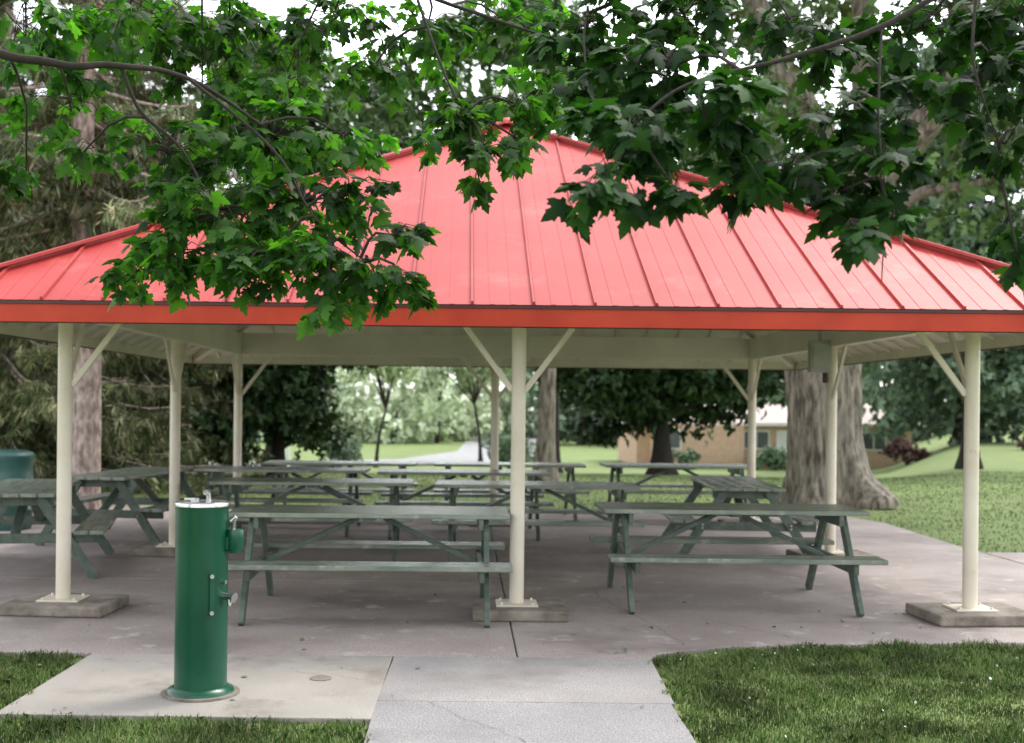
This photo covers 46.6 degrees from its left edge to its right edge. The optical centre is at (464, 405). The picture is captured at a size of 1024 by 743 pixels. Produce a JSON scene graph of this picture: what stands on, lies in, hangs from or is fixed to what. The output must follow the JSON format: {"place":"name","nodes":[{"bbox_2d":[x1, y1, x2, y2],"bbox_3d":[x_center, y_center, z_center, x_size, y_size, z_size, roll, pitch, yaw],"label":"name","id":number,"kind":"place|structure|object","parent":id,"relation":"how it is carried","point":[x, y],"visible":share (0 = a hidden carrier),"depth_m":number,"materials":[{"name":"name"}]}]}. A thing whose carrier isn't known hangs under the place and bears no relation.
{"place":"outdoors","nodes":[
{"label":"outdoors","id":0,"kind":"place"},
{"bbox_2d":[209,437,535,465],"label":"street","id":1,"kind":"structure","parent":0,"point":[467,451],"depth_m":76.20,"materials":[{"name":"grey asphalt"}]},
{"bbox_2d":[0,413,1023,742],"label":"grass ground","id":2,"kind":"structure","parent":0,"point":[994,455],"depth_m":22.50,"materials":[{"name":"plant"}]},
{"bbox_2d":[0,0,226,508],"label":"spruce tree","id":3,"kind":"object","parent":2,"relation":"on","point":[96,209],"visible":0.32,"depth_m":16.99,"materials":[{"name":"green plant"}]},
{"bbox_2d":[0,0,251,498],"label":"spruce tree","id":4,"kind":"object","parent":2,"relation":"on","point":[28,401],"visible":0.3,"depth_m":20.39,"materials":[{"name":"green plant"}]},
{"bbox_2d":[27,0,273,477],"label":"spruce tree","id":5,"kind":"object","parent":2,"relation":"on","point":[158,374],"visible":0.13,"depth_m":25.90,"materials":[{"name":"green plant"}]},
{"bbox_2d":[109,115,230,386],"bbox_3d":[-11.194,-3.626,35.981,10.665,11.239,9.490,1,0,0],"label":"maple tree","id":6,"kind":"object","parent":2,"relation":"on","point":[185,139],"depth_m":35.67,"materials":[{"name":"green plant"}]},
{"bbox_2d":[0,653,392,723],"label":"concrete fountain pad","id":7,"kind":"object","parent":2,"relation":"on","point":[130,685],"visible":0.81,"depth_m":6.69,"materials":[{"name":"grey concrete"}]},
{"bbox_2d":[161,489,243,702],"bbox_3d":[-1.457,1.036,6.620,0.448,1.136,0.430,1,0,0],"label":"drinking fountain","id":8,"kind":"object","parent":7,"relation":"on","point":[207,539],"visible":1,"depth_m":6.50,"materials":[{"name":"green metal"}]},
{"bbox_2d":[207,432,261,465],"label":"pale shrub","id":9,"kind":"object","parent":2,"relation":"on","point":[255,443],"visible":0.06,"depth_m":58.08,"materials":[{"name":"green plant"}]},
{"bbox_2d":[181,364,378,477],"bbox_3d":[-4.295,-1.276,27.722,4.774,6.041,4.792,1,0,-15],"label":"maple tree","id":10,"kind":"object","parent":2,"relation":"on","point":[290,401],"visible":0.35,"depth_m":26.49,"materials":[{"name":"green plant"}]},
{"bbox_2d":[286,446,289,466],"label":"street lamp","id":11,"kind":"object","parent":2,"relation":"on","point":[288,453],"depth_m":59.91,"materials":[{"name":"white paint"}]},
{"bbox_2d":[166,0,425,465],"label":"maple tree","id":12,"kind":"object","parent":2,"relation":"on","point":[327,118],"visible":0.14,"depth_m":38.37,"materials":[{"name":"green plant"}]},
{"bbox_2d":[0,0,610,340],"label":"maple tree","id":13,"kind":"object","parent":2,"relation":"on","point":[268,249],"visible":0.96,"depth_m":5.62,"materials":[{"name":"green plant"}]},
{"bbox_2d":[323,437,363,460],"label":"pale shrub","id":14,"kind":"object","parent":2,"relation":"on","point":[346,455],"visible":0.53,"depth_m":65.42,"materials":[{"name":"green plant"}]},
{"bbox_2d":[340,366,424,467],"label":"maple tree","id":15,"kind":"object","parent":2,"relation":"on","point":[377,373],"visible":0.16,"depth_m":61.93,"materials":[{"name":"green plant"}]},
{"bbox_2d":[419,367,511,461],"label":"maple tree","id":16,"kind":"object","parent":2,"relation":"on","point":[465,384],"visible":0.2,"depth_m":69.85,"materials":[{"name":"green plant"}]},
{"bbox_2d":[481,429,535,461],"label":"pale shrub","id":17,"kind":"object","parent":2,"relation":"on","point":[504,443],"visible":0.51,"depth_m":65.48,"materials":[{"name":"green plant"}]},
{"bbox_2d":[0,505,1023,659],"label":"concrete slab","id":18,"kind":"structure","parent":2,"relation":"on","point":[568,565],"depth_m":10.14,"materials":[{"name":"grey concrete"}]},
{"bbox_2d":[0,449,34,530],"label":"trash barrel","id":19,"kind":"object","parent":18,"relation":"on","point":[16,463],"visible":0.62,"depth_m":14.77,"materials":[{"name":"teal paint"}]},
{"bbox_2d":[0,479,120,578],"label":"picnic table","id":20,"kind":"object","parent":18,"relation":"on","point":[38,496],"visible":0.84,"depth_m":10.90,"materials":[{"name":"green paint"}]},
{"bbox_2d":[27,467,223,545],"bbox_3d":[-3.963,1.194,14.100,1.598,0.817,2.152,1,0,7],"label":"picnic table","id":21,"kind":"object","parent":18,"relation":"on","point":[122,483],"visible":0.65,"depth_m":13.39,"materials":[{"name":"green paint"}]},
{"bbox_2d":[188,466,373,536],"bbox_3d":[-2.313,1.211,15.200,2.152,0.817,1.598,1,0,1],"label":"picnic table","id":22,"kind":"object","parent":18,"relation":"on","point":[220,471],"visible":0.69,"depth_m":14.92,"materials":[{"name":"green paint"}]},
{"bbox_2d":[209,477,413,561],"bbox_3d":[-1.633,1.218,12.900,2.152,0.817,1.598,1,0,-2],"label":"picnic table","id":23,"kind":"object","parent":18,"relation":"on","point":[233,484],"visible":0.57,"depth_m":12.58,"materials":[{"name":"green paint"}]},
{"bbox_2d":[257,460,417,522],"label":"picnic table","id":24,"kind":"object","parent":18,"relation":"on","point":[285,463],"visible":0.62,"depth_m":16.63,"materials":[{"name":"green paint"}]},
{"bbox_2d":[228,504,512,627],"bbox_3d":[-0.733,1.228,9.350,2.152,0.817,1.598,1,0,-1],"label":"picnic table","id":25,"kind":"object","parent":18,"relation":"on","point":[261,515],"visible":0.93,"depth_m":9.03,"materials":[{"name":"green paint"}]},
{"bbox_2d":[375,469,553,540],"bbox_3d":[-0.013,1.235,15.000,2.152,0.817,1.598,1,0,-1],"label":"picnic table","id":26,"kind":"object","parent":18,"relation":"on","point":[532,475],"visible":0.85,"depth_m":14.65,"materials":[{"name":"green paint"}]},
{"bbox_2d":[9,579,1002,742],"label":"pavement cracks","id":27,"kind":"object","parent":18,"relation":"on","point":[600,597],"visible":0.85,"depth_m":8.72,"materials":[{"name":"grey concrete"}]},
{"bbox_2d":[0,117,1023,626],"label":"picnic shelter","id":28,"kind":"object","parent":18,"relation":"on","point":[518,287],"visible":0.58,"depth_m":9.19,"materials":[{"name":"beige paint"}]},
{"bbox_2d":[434,461,589,519],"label":"picnic table","id":29,"kind":"object","parent":18,"relation":"on","point":[569,470],"visible":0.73,"depth_m":16.73,"materials":[{"name":"green paint"}]},
{"bbox_2d":[36,550,990,709],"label":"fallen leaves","id":30,"kind":"object","parent":18,"relation":"on","point":[302,638],"visible":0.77,"depth_m":8.55,"materials":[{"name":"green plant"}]},
{"bbox_2d":[432,480,644,566],"bbox_3d":[0.767,1.244,12.750,2.152,0.817,1.598,1,0,2],"label":"picnic table","id":31,"kind":"object","parent":18,"relation":"on","point":[617,489],"visible":0.71,"depth_m":12.41,"materials":[{"name":"green paint"}]},
{"bbox_2d":[599,463,746,520],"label":"picnic table","id":32,"kind":"object","parent":18,"relation":"on","point":[733,469],"visible":0.57,"depth_m":17.00,"materials":[{"name":"green paint"}]},
{"bbox_2d":[589,502,887,616],"bbox_3d":[2.207,1.259,9.980,2.153,0.817,1.598,1,0,0],"label":"picnic table","id":33,"kind":"object","parent":18,"relation":"on","point":[849,562],"visible":0.98,"depth_m":9.68,"materials":[{"name":"green paint"}]},
{"bbox_2d":[661,476,827,555],"bbox_3d":[3.037,1.267,13.400,1.598,0.817,2.152,1,0,4],"label":"picnic table","id":34,"kind":"object","parent":18,"relation":"on","point":[725,489],"visible":0.73,"depth_m":12.54,"materials":[{"name":"green paint"}]},
{"bbox_2d":[0,637,1023,742],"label":"lawn grass","id":35,"kind":"structure","parent":2,"relation":"on","point":[18,682],"depth_m":6.62,"materials":[{"name":"green plant"}]},
{"bbox_2d":[680,646,1023,742],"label":"clover flowers","id":36,"kind":"object","parent":35,"relation":"on","point":[990,678],"visible":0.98,"depth_m":7.12,"materials":[{"name":"plant"}]},
{"bbox_2d":[296,0,786,472],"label":"maple tree","id":37,"kind":"object","parent":2,"relation":"on","point":[505,54],"visible":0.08,"depth_m":45.79,"materials":[{"name":"green plant"}]},
{"bbox_2d":[309,51,778,480],"bbox_3d":[2.064,-2.850,25.699,9.502,9.251,7.503,1,0,24],"label":"maple tree","id":38,"kind":"object","parent":2,"relation":"on","point":[545,450],"visible":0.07,"depth_m":25.23,"materials":[{"name":"green plant"}]},
{"bbox_2d":[181,354,1023,444],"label":"distant trees","id":39,"kind":"object","parent":2,"relation":"on","point":[426,410],"visible":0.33,"depth_m":104.71,"materials":[{"name":"green plant"}]},
{"bbox_2d":[526,368,785,474],"bbox_3d":[6.147,-1.370,36.288,8.892,7.092,6.995,1,0,0],"label":"maple tree","id":40,"kind":"object","parent":2,"relation":"on","point":[654,401],"visible":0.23,"depth_m":34.83,"materials":[{"name":"green plant"}]},
{"bbox_2d":[671,447,701,469],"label":"green shrub","id":41,"kind":"object","parent":2,"relation":"on","point":[690,456],"visible":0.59,"depth_m":63.49,"materials":[{"name":"green plant"}]},
{"bbox_2d":[746,443,786,470],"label":"green shrub","id":42,"kind":"object","parent":2,"relation":"on","point":[776,459],"visible":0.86,"depth_m":63.62,"materials":[{"name":"green plant"}]},
{"bbox_2d":[522,0,1023,294],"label":"maple tree","id":43,"kind":"object","parent":2,"relation":"on","point":[646,150],"visible":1,"depth_m":4.37,"materials":[{"name":"green plant"}]},
{"bbox_2d":[630,0,1023,509],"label":"maple tree","id":44,"kind":"object","parent":2,"relation":"on","point":[859,485],"visible":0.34,"depth_m":20.04,"materials":[{"name":"green plant"}]},
{"bbox_2d":[756,148,920,409],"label":"maple tree","id":45,"kind":"object","parent":2,"relation":"on","point":[811,199],"visible":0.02,"depth_m":51.32,"materials":[{"name":"green plant"}]},
{"bbox_2d":[876,435,932,465],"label":"red shrub","id":46,"kind":"object","parent":2,"relation":"on","point":[907,451],"visible":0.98,"depth_m":56.84,"materials":[{"name":"red plant"}]},
{"bbox_2d":[831,31,1023,468],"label":"maple tree","id":47,"kind":"object","parent":2,"relation":"on","point":[969,243],"visible":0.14,"depth_m":32.84,"materials":[{"name":"green plant"}]},
{"bbox_2d":[861,211,1023,446],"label":"maple tree","id":48,"kind":"object","parent":2,"relation":"on","point":[1005,386],"visible":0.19,"depth_m":61.57,"materials":[{"name":"green plant"}]},
{"bbox_2d":[1014,436,1023,449],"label":"red shrub","id":49,"kind":"object","parent":2,"relation":"on","point":[1020,443],"visible":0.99,"depth_m":50.16,"materials":[{"name":"plant"}]},
{"bbox_2d":[13,0,1023,412],"label":"sky","id":50,"kind":"structure","parent":0,"point":[270,7],"materials":[{"name":"white"}]},
{"bbox_2d":[364,656,695,742],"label":"concrete path","id":51,"kind":"structure","parent":0,"point":[564,700],"depth_m":6.49,"materials":[{"name":"grey concrete"}]},
{"bbox_2d":[55,470,1023,552],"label":"lawn grass","id":52,"kind":"structure","parent":0,"point":[700,496],"depth_m":22.88,"materials":[{"name":"green plant"}]},
{"bbox_2d":[618,391,926,468],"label":"brick house","id":53,"kind":"structure","parent":0,"point":[723,448],"depth_m":66.90,"materials":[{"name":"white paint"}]},
{"bbox_2d":[618,424,910,468],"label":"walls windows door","id":54,"kind":"structure","parent":53,"relation":"in","point":[732,449],"depth_m":66.89,"materials":[{"name":"beige brick"}]}
]}

